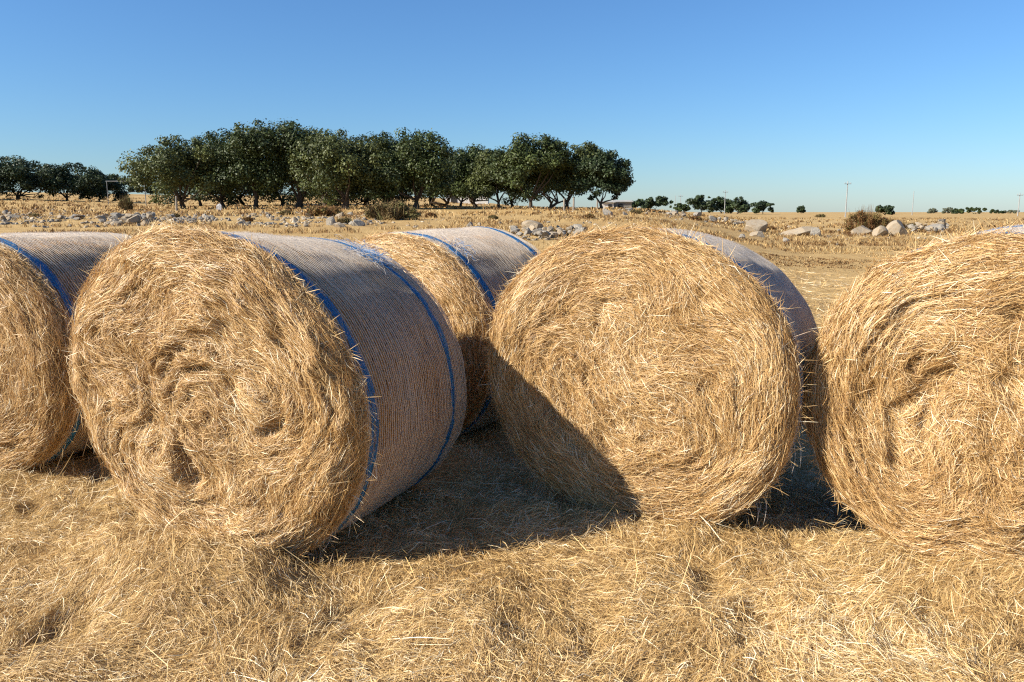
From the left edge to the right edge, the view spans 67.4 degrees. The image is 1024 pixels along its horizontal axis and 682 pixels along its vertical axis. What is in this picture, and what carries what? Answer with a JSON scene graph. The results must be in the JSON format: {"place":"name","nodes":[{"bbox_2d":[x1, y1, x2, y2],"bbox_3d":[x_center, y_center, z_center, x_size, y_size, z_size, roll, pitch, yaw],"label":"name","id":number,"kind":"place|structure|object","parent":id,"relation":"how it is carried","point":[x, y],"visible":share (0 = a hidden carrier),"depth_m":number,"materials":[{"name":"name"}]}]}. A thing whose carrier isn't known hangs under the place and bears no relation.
{"place":"outdoors","nodes":[
{"label":"outdoors","id":0,"kind":"place"},
{"bbox_2d":[0,192,1023,681],"bbox_3d":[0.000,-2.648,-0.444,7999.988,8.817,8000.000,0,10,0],"label":"ground","id":1,"kind":"structure","parent":0,"point":[834,274],"depth_m":3.62,"materials":[{"name":"beige plant"}]},
{"bbox_2d":[0,167,20,197],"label":"oak tree","id":2,"kind":"object","parent":1,"relation":"on","point":[11,192],"visible":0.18,"depth_m":89.78,"materials":[{"name":"green plant"}]},
{"bbox_2d":[28,213,40,216],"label":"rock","id":3,"kind":"object","parent":1,"relation":"on","point":[34,214],"visible":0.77,"depth_m":47.26,"materials":[{"name":"grey stone"}]},
{"bbox_2d":[0,155,71,199],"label":"oak tree","id":4,"kind":"object","parent":1,"relation":"on","point":[19,170],"visible":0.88,"depth_m":88.59,"materials":[{"name":"green plant"}]},
{"bbox_2d":[23,162,108,200],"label":"oak tree","id":5,"kind":"object","parent":1,"relation":"on","point":[86,180],"visible":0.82,"depth_m":91.05,"materials":[{"name":"green plant"}]},
{"bbox_2d":[0,231,132,474],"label":"hay bale","id":6,"kind":"object","parent":1,"relation":"on","point":[41,273],"visible":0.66,"depth_m":4.51,"materials":[{"name":"yellow plant"}]},
{"bbox_2d":[62,170,129,201],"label":"oak tree","id":7,"kind":"object","parent":1,"relation":"on","point":[117,187],"visible":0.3,"depth_m":95.65,"materials":[{"name":"green plant"}]},
{"bbox_2d":[97,215,106,219],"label":"rock","id":8,"kind":"object","parent":1,"relation":"on","point":[100,217],"visible":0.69,"depth_m":37.86,"materials":[{"name":"stone"}]},
{"bbox_2d":[110,221,123,225],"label":"rock","id":9,"kind":"object","parent":1,"relation":"on","point":[117,223],"visible":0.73,"depth_m":35.51,"materials":[{"name":"stone"}]},
{"bbox_2d":[118,194,133,210],"bbox_3d":[-29.674,-10.657,58.923,1.205,1.377,1.774,0,10,0],"label":"dry bush","id":10,"kind":"object","parent":1,"relation":"on","point":[126,203],"visible":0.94,"depth_m":58.89,"materials":[{"name":"brown plant"}]},
{"bbox_2d":[106,181,146,205],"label":"steel frame","id":11,"kind":"object","parent":1,"relation":"on","point":[122,181],"visible":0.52,"depth_m":82.46,"materials":[{"name":"grey metal"}]},
{"bbox_2d":[110,173,156,194],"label":"oak tree","id":12,"kind":"object","parent":1,"relation":"on","point":[149,190],"visible":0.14,"depth_m":176.82,"materials":[{"name":"green plant"}]},
{"bbox_2d":[140,219,149,225],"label":"rock","id":13,"kind":"object","parent":1,"relation":"on","point":[144,222],"visible":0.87,"depth_m":35.74,"materials":[{"name":"stone"}]},
{"bbox_2d":[126,182,178,193],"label":"oak tree","id":14,"kind":"object","parent":1,"relation":"on","point":[130,188],"visible":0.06,"depth_m":184.15,"materials":[{"name":"green plant"}]},
{"bbox_2d":[175,196,177,210],"bbox_3d":[-26.686,-10.838,61.048,0.208,1.353,0.177,0,10,0],"label":"fence post","id":15,"kind":"object","parent":1,"relation":"on","point":[176,206],"visible":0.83,"depth_m":60.99,"materials":[{"name":"grey wood"}]},
{"bbox_2d":[115,134,238,208],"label":"oak tree","id":16,"kind":"object","parent":1,"relation":"on","point":[170,168],"visible":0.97,"depth_m":66.78,"materials":[{"name":"green plant"}]},
{"bbox_2d":[154,182,250,205],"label":"oak tree","id":17,"kind":"object","parent":1,"relation":"on","point":[232,198],"visible":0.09,"depth_m":84.90,"materials":[{"name":"green plant"}]},
{"bbox_2d":[216,203,221,209],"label":"boulder","id":18,"kind":"object","parent":1,"relation":"on","point":[219,206],"visible":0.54,"depth_m":61.94,"materials":[{"name":"stone"}]},
{"bbox_2d":[181,130,258,207],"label":"oak tree","id":19,"kind":"object","parent":1,"relation":"on","point":[221,198],"visible":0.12,"depth_m":71.64,"materials":[{"name":"green plant"}]},
{"bbox_2d":[193,182,288,205],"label":"oak tree","id":20,"kind":"object","parent":1,"relation":"on","point":[245,192],"visible":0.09,"depth_m":87.05,"materials":[{"name":"green plant"}]},
{"bbox_2d":[241,217,253,221],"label":"dry bush","id":21,"kind":"object","parent":1,"relation":"on","point":[247,219],"visible":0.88,"depth_m":39.41,"materials":[{"name":"brown plant"}]},
{"bbox_2d":[203,118,305,208],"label":"oak tree","id":22,"kind":"object","parent":1,"relation":"on","point":[242,147],"visible":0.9,"depth_m":67.42,"materials":[{"name":"green plant"}]},
{"bbox_2d":[61,213,467,561],"bbox_3d":[-1.260,0.115,4.104,1.865,1.654,1.383,3,10,20],"label":"hay bale","id":23,"kind":"object","parent":1,"relation":"on","point":[304,395],"visible":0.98,"depth_m":3.56,"materials":[{"name":"yellow plant"}]},
{"bbox_2d":[239,160,321,204],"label":"oak tree","id":24,"kind":"object","parent":1,"relation":"on","point":[262,197],"visible":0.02,"depth_m":89.56,"materials":[{"name":"green plant"}]},
{"bbox_2d":[279,209,292,214],"bbox_3d":[-15.062,-8.567,51.315,0.915,0.484,0.854,-9,13,-44],"label":"dry bush","id":25,"kind":"object","parent":1,"relation":"on","point":[284,211],"visible":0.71,"depth_m":51.14,"materials":[{"name":"brown plant"}]},
{"bbox_2d":[247,117,337,208],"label":"oak tree","id":26,"kind":"object","parent":1,"relation":"on","point":[298,133],"visible":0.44,"depth_m":68.46,"materials":[{"name":"green plant"}]},
{"bbox_2d":[277,167,354,205],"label":"oak tree","id":27,"kind":"object","parent":1,"relation":"on","point":[310,194],"visible":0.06,"depth_m":86.23,"materials":[{"name":"green plant"}]},
{"bbox_2d":[304,203,346,215],"bbox_3d":[-12.011,-8.365,49.275,2.915,0.974,1.917,0,10,0],"label":"dry bush","id":28,"kind":"object","parent":1,"relation":"on","point":[321,210],"visible":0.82,"depth_m":48.90,"materials":[{"name":"brown plant"}]},
{"bbox_2d":[326,217,335,224],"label":"boulder","id":29,"kind":"object","parent":1,"relation":"on","point":[330,221],"visible":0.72,"depth_m":35.43,"materials":[{"name":"grey stone"}]},
{"bbox_2d":[333,222,345,226],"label":"rock","id":30,"kind":"object","parent":1,"relation":"on","point":[338,224],"visible":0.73,"depth_m":33.77,"materials":[{"name":"stone"}]},
{"bbox_2d":[287,128,393,208],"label":"oak tree","id":31,"kind":"object","parent":1,"relation":"on","point":[342,161],"visible":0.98,"depth_m":65.94,"materials":[{"name":"green plant"}]},
{"bbox_2d":[336,216,351,223],"bbox_3d":[-7.996,-5.732,36.569,0.848,0.412,0.620,4,10,21],"label":"dry bush","id":32,"kind":"object","parent":1,"relation":"on","point":[347,220],"visible":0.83,"depth_m":36.43,"materials":[{"name":"brown plant"}]},
{"bbox_2d":[352,219,364,225],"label":"boulder","id":33,"kind":"object","parent":1,"relation":"on","point":[356,222],"visible":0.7,"depth_m":34.95,"materials":[{"name":"grey stone"}]},
{"bbox_2d":[316,185,411,205],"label":"oak tree","id":34,"kind":"object","parent":1,"relation":"on","point":[366,200],"visible":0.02,"depth_m":87.59,"materials":[{"name":"green plant"}]},
{"bbox_2d":[341,130,419,203],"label":"oak tree","id":35,"kind":"object","parent":1,"relation":"on","point":[383,197],"visible":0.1,"depth_m":70.25,"materials":[{"name":"green plant"}]},
{"bbox_2d":[359,198,425,219],"bbox_3d":[-6.610,-7.068,41.256,3.929,1.291,2.662,0,10,0],"label":"dry bush","id":36,"kind":"object","parent":1,"relation":"on","point":[395,209],"visible":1,"depth_m":41.13,"materials":[{"name":"plant"}]},
{"bbox_2d":[357,183,437,205],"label":"oak tree","id":37,"kind":"object","parent":1,"relation":"on","point":[406,193],"visible":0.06,"depth_m":84.09,"materials":[{"name":"green plant"}]},
{"bbox_2d":[364,127,465,208],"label":"oak tree","id":38,"kind":"object","parent":1,"relation":"on","point":[415,161],"visible":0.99,"depth_m":66.91,"materials":[{"name":"green plant"}]},
{"bbox_2d":[404,156,452,205],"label":"oak tree","id":39,"kind":"object","parent":1,"relation":"on","point":[431,198],"visible":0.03,"depth_m":90.46,"materials":[{"name":"green plant"}]},
{"bbox_2d":[425,212,437,217],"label":"dry bush","id":40,"kind":"object","parent":1,"relation":"on","point":[430,214],"visible":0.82,"depth_m":45.30,"materials":[{"name":"brown plant"}]},
{"bbox_2d":[411,151,476,207],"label":"oak tree","id":41,"kind":"object","parent":1,"relation":"on","point":[439,203],"visible":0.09,"depth_m":80.42,"materials":[{"name":"green plant"}]},
{"bbox_2d":[350,225,540,444],"bbox_3d":[-0.570,-0.139,5.948,1.824,1.565,1.388,6,11,32],"label":"hay bale","id":42,"kind":"object","parent":1,"relation":"on","point":[458,272],"visible":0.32,"depth_m":5.24,"materials":[{"name":"yellow plant"}]},
{"bbox_2d":[445,195,488,203],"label":"farm shed","id":43,"kind":"structure","parent":1,"relation":"on","point":[455,200],"depth_m":122.98,"materials":[{"name":"paint"}]},
{"bbox_2d":[451,195,456,202],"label":"doorway","id":44,"kind":"structure","parent":43,"relation":"in","point":[452,200],"depth_m":122.91,"materials":[{"name":"grey"}]},
{"bbox_2d":[443,142,502,207],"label":"oak tree","id":45,"kind":"object","parent":1,"relation":"on","point":[463,170],"visible":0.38,"depth_m":76.88,"materials":[{"name":"green plant"}]},
{"bbox_2d":[454,194,493,206],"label":"oak tree","id":46,"kind":"object","parent":1,"relation":"on","point":[461,201],"depth_m":90.46,"materials":[{"name":"green plant"}]},
{"bbox_2d":[0,209,951,240],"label":"stone rubble","id":47,"kind":"object","parent":1,"relation":"on","point":[6,221],"visible":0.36,"depth_m":39.81,"materials":[{"name":"grey stone"}]},
{"bbox_2d":[488,214,499,219],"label":"dry bush","id":48,"kind":"object","parent":1,"relation":"on","point":[492,216],"visible":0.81,"depth_m":43.36,"materials":[{"name":"brown plant"}]},
{"bbox_2d":[462,148,530,207],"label":"oak tree","id":49,"kind":"object","parent":1,"relation":"on","point":[482,183],"visible":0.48,"depth_m":73.70,"materials":[{"name":"green plant"}]},
{"bbox_2d":[0,249,1023,681],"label":"loose hay","id":50,"kind":"object","parent":1,"relation":"on","point":[366,671],"visible":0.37,"depth_m":3.17},
{"bbox_2d":[0,194,1023,310],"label":"dry grass","id":51,"kind":"structure","parent":1,"relation":"on","point":[803,248],"depth_m":47.69,"materials":[{"name":"beige plant"}]},
{"bbox_2d":[510,228,519,233],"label":"rock","id":52,"kind":"object","parent":1,"relation":"on","point":[512,232],"visible":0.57,"depth_m":28.22,"materials":[{"name":"grey stone"}]},
{"bbox_2d":[501,187,549,206],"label":"oak tree","id":53,"kind":"object","parent":1,"relation":"on","point":[511,202],"visible":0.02,"depth_m":89.63,"materials":[{"name":"green plant"}]},
{"bbox_2d":[485,132,577,208],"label":"oak tree","id":54,"kind":"object","parent":1,"relation":"on","point":[517,164],"visible":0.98,"depth_m":67.06,"materials":[{"name":"green plant"}]},
{"bbox_2d":[521,220,542,228],"bbox_3d":[0.862,-4.555,30.701,1.005,0.443,0.798,16,-3,-3],"label":"boulder","id":55,"kind":"object","parent":1,"relation":"on","point":[528,223],"visible":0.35,"depth_m":30.38,"materials":[{"name":"stone"}]},
{"bbox_2d":[531,228,542,235],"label":"rock","id":56,"kind":"object","parent":1,"relation":"on","point":[536,230],"visible":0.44,"depth_m":26.66,"materials":[{"name":"grey stone"}]},
{"bbox_2d":[506,179,582,207],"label":"oak tree","id":57,"kind":"object","parent":1,"relation":"on","point":[552,205],"visible":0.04,"depth_m":88.63,"materials":[{"name":"green plant"}]},
{"bbox_2d":[539,230,550,236],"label":"rock","id":58,"kind":"object","parent":1,"relation":"on","point":[545,233],"visible":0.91,"depth_m":25.21,"materials":[{"name":"grey stone"}]},
{"bbox_2d":[532,229,572,235],"bbox_3d":[1.557,-3.819,27.243,1.778,0.312,1.209,0,10,0],"label":"dry bush","id":59,"kind":"object","parent":1,"relation":"on","point":[554,230],"visible":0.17,"depth_m":27.16,"materials":[{"name":"brown plant"}]},
{"bbox_2d":[549,232,557,237],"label":"rock","id":60,"kind":"object","parent":1,"relation":"on","point":[555,234],"visible":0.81,"depth_m":25.54,"materials":[{"name":"stone"}]},
{"bbox_2d":[529,140,607,208],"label":"oak tree","id":61,"kind":"object","parent":1,"relation":"on","point":[563,175],"visible":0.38,"depth_m":69.08,"materials":[{"name":"green plant"}]},
{"bbox_2d":[572,224,581,228],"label":"rock","id":62,"kind":"object","parent":1,"relation":"on","point":[577,226],"visible":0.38,"depth_m":28.47,"materials":[{"name":"grey stone"}]},
{"bbox_2d":[573,227,586,235],"bbox_3d":[2.209,-3.591,25.141,0.490,0.215,0.346,-12,0,12],"label":"rock","id":63,"kind":"object","parent":1,"relation":"on","point":[578,230],"visible":0.58,"depth_m":25.01,"materials":[{"name":"grey stone"}]},
{"bbox_2d":[582,213,595,218],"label":"dry bush","id":64,"kind":"object","parent":1,"relation":"on","point":[590,215],"visible":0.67,"depth_m":44.30,"materials":[{"name":"brown plant"}]},
{"bbox_2d":[571,149,635,209],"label":"oak tree","id":65,"kind":"object","parent":1,"relation":"on","point":[610,170],"visible":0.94,"depth_m":67.43,"materials":[{"name":"green plant"}]},
{"bbox_2d":[598,201,614,207],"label":"farm shed","id":66,"kind":"structure","parent":1,"relation":"on","point":[609,204],"depth_m":103.41,"materials":[{"name":"paint"}]},
{"bbox_2d":[603,209,612,214],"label":"rock","id":67,"kind":"object","parent":1,"relation":"on","point":[605,211],"visible":0.54,"depth_m":49.76,"materials":[{"name":"grey stone"}]},
{"bbox_2d":[612,200,632,208],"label":"farm shed","id":68,"kind":"structure","parent":1,"relation":"on","point":[622,203],"depth_m":105.35,"materials":[{"name":"grey stone"}]},
{"bbox_2d":[631,209,642,213],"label":"dry bush","id":69,"kind":"object","parent":1,"relation":"on","point":[637,211],"visible":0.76,"depth_m":54.08,"materials":[{"name":"brown plant"}]},
{"bbox_2d":[632,198,648,208],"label":"oak tree","id":70,"kind":"object","parent":1,"relation":"on","point":[638,202],"visible":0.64,"depth_m":147.09,"materials":[{"name":"green plant"}]},
{"bbox_2d":[478,215,818,528],"bbox_3d":[0.847,0.071,4.470,1.870,1.629,1.391,5,11,27],"label":"hay bale","id":71,"kind":"object","parent":1,"relation":"on","point":[644,370],"visible":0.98,"depth_m":3.90,"materials":[{"name":"yellow plant"}]},
{"bbox_2d":[641,196,673,209],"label":"oak tree","id":72,"kind":"object","parent":1,"relation":"on","point":[659,201],"visible":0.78,"depth_m":166.35,"materials":[{"name":"green plant"}]},
{"bbox_2d":[669,203,690,211],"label":"oak tree","id":73,"kind":"object","parent":1,"relation":"on","point":[679,207],"visible":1,"depth_m":195.61,"materials":[{"name":"green plant"}]},
{"bbox_2d":[688,215,701,220],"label":"dry bush","id":74,"kind":"object","parent":1,"relation":"on","point":[698,218],"visible":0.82,"depth_m":57.11,"materials":[{"name":"brown plant"}]},
{"bbox_2d":[685,195,717,212],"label":"oak tree","id":75,"kind":"object","parent":1,"relation":"on","point":[697,202],"visible":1,"depth_m":215.19,"materials":[{"name":"green plant"}]},
{"bbox_2d":[709,216,716,221],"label":"rock","id":76,"kind":"object","parent":1,"relation":"on","point":[712,219],"visible":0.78,"depth_m":61.17,"materials":[{"name":"grey stone"}]},
{"bbox_2d":[712,196,733,213],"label":"oak tree","id":77,"kind":"object","parent":1,"relation":"on","point":[721,202],"visible":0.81,"depth_m":218.81,"materials":[{"name":"green plant"}]},
{"bbox_2d":[723,196,752,213],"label":"oak tree","id":78,"kind":"object","parent":1,"relation":"on","point":[740,204],"visible":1,"depth_m":215.39,"materials":[{"name":"green plant"}]},
{"bbox_2d":[745,219,767,232],"bbox_3d":[15.369,-7.147,48.408,1.437,1.003,1.233,9,21,-2],"label":"boulder","id":79,"kind":"object","parent":1,"relation":"on","point":[754,225],"visible":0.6,"depth_m":48.11,"materials":[{"name":"stone"}]},
{"bbox_2d":[749,231,764,236],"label":"boulder","id":80,"kind":"object","parent":1,"relation":"on","point":[757,234],"visible":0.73,"depth_m":43.45,"materials":[{"name":"stone"}]},
{"bbox_2d":[750,200,774,213],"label":"oak tree","id":81,"kind":"object","parent":1,"relation":"on","point":[758,207],"visible":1,"depth_m":225.45,"materials":[{"name":"green plant"}]},
{"bbox_2d":[781,226,812,235],"bbox_3d":[18.418,-6.959,49.490,2.300,0.673,1.721,-9,0,2],"label":"boulder","id":82,"kind":"object","parent":1,"relation":"on","point":[799,231],"visible":0.44,"depth_m":48.95,"materials":[{"name":"stone"}]},
{"bbox_2d":[796,205,805,212],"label":"oak tree","id":83,"kind":"object","parent":1,"relation":"on","point":[801,209],"visible":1,"depth_m":295.29,"materials":[{"name":"green plant"}]},
{"bbox_2d":[810,227,820,235],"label":"boulder","id":84,"kind":"object","parent":1,"relation":"on","point":[815,230],"visible":0.68,"depth_m":48.37,"materials":[{"name":"grey stone"}]},
{"bbox_2d":[845,181,850,216],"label":"utility pole","id":85,"kind":"object","parent":1,"relation":"on","point":[846,199],"visible":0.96,"depth_m":147.45,"materials":[{"name":"concrete"}]},
{"bbox_2d":[850,225,871,234],"bbox_3d":[24.185,-7.689,53.489,1.437,0.809,1.260,7,5,-1],"label":"boulder","id":86,"kind":"object","parent":1,"relation":"on","point":[861,229],"visible":0.56,"depth_m":53.07,"materials":[{"name":"stone"}]},
{"bbox_2d":[843,205,893,231],"bbox_3d":[26.561,-9.170,57.316,3.675,2.192,2.864,0,10,0],"label":"dry bush","id":87,"kind":"object","parent":1,"relation":"on","point":[870,221],"visible":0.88,"depth_m":56.95,"materials":[{"name":"brown plant"}]},
{"bbox_2d":[872,225,888,235],"bbox_3d":[24.192,-7.181,50.492,1.072,0.847,0.863,-15,15,-20],"label":"boulder","id":88,"kind":"object","parent":1,"relation":"on","point":[880,230],"visible":0.66,"depth_m":50.20,"materials":[{"name":"stone"}]},
{"bbox_2d":[875,205,894,214],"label":"oak tree","id":89,"kind":"object","parent":1,"relation":"on","point":[888,209],"visible":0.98,"depth_m":195.83,"materials":[{"name":"green plant"}]},
{"bbox_2d":[881,216,905,227],"bbox_3d":[29.300,-9.059,59.368,2.400,1.274,1.640,0,10,0],"label":"dry bush","id":90,"kind":"object","parent":1,"relation":"on","point":[891,220],"visible":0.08,"depth_m":59.17,"materials":[{"name":"brown plant"}]},
{"bbox_2d":[886,220,907,234],"bbox_3d":[26.279,-7.665,52.508,1.546,1.247,1.126,-13,14,-9],"label":"boulder","id":91,"kind":"object","parent":1,"relation":"on","point":[894,227],"visible":0.55,"depth_m":52.12,"materials":[{"name":"stone"}]},
{"bbox_2d":[799,216,1023,565],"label":"hay bale","id":92,"kind":"object","parent":1,"relation":"on","point":[915,379],"visible":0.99,"depth_m":3.48,"materials":[{"name":"yellow plant"}]},
{"bbox_2d":[927,208,937,212],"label":"oak tree","id":93,"kind":"object","parent":1,"relation":"on","point":[932,210],"visible":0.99,"depth_m":314.65,"materials":[{"name":"green plant"}]},
{"bbox_2d":[924,224,945,230],"bbox_3d":[32.722,-8.727,59.389,1.452,0.719,1.128,5,19,-1],"label":"boulder","id":94,"kind":"object","parent":1,"relation":"on","point":[938,226],"visible":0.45,"depth_m":59.19,"materials":[{"name":"grey stone"}]},
{"bbox_2d":[941,207,954,213],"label":"oak tree","id":95,"kind":"object","parent":1,"relation":"on","point":[947,210],"visible":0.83,"depth_m":295.09,"materials":[{"name":"green plant"}]},
{"bbox_2d":[951,208,960,213],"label":"oak tree","id":96,"kind":"object","parent":1,"relation":"on","point":[955,212],"visible":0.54,"depth_m":285.33,"materials":[{"name":"green plant"}]},
{"bbox_2d":[955,207,994,213],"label":"oak tree","id":97,"kind":"object","parent":1,"relation":"on","point":[969,210],"visible":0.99,"depth_m":276.20,"materials":[{"name":"green plant"}]},
{"bbox_2d":[989,209,1004,213],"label":"oak tree","id":98,"kind":"object","parent":1,"relation":"on","point":[997,211],"visible":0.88,"depth_m":295.27,"materials":[{"name":"green plant"}]},
{"bbox_2d":[1004,210,1019,213],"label":"oak tree","id":99,"kind":"object","parent":1,"relation":"on","point":[1011,211],"visible":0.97,"depth_m":295.39,"materials":[{"name":"green plant"}]},
{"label":"rock","id":100,"kind":"object","parent":1,"relation":"on","visible":0},
{"bbox_2d":[110,212,120,217],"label":"rock","id":101,"kind":"object","parent":100,"relation":"on","point":[117,214],"visible":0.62,"depth_m":39.98,"materials":[{"name":"grey stone"}]},
{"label":"rock","id":102,"kind":"object","parent":1,"relation":"on","visible":0},
{"bbox_2d":[146,212,151,217],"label":"rock","id":103,"kind":"object","parent":102,"relation":"on","point":[148,214],"visible":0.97,"depth_m":39.56,"materials":[{"name":"stone"}]},
{"bbox_2d":[0,0,1023,211],"label":"sky","id":104,"kind":"structure","parent":0,"point":[783,103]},
{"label":"rock","id":105,"kind":"object","parent":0,"visible":0},
{"bbox_2d":[127,215,140,223],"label":"rock","id":106,"kind":"object","parent":105,"relation":"on","point":[132,219],"visible":0.94,"depth_m":35.85,"materials":[{"name":"stone"}]},
{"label":"rock","id":107,"kind":"object","parent":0,"visible":0},
{"bbox_2d":[547,226,552,231],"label":"rock","id":108,"kind":"object","parent":107,"relation":"on","point":[549,228],"visible":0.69,"depth_m":26.25,"materials":[{"name":"stone"}]}
]}

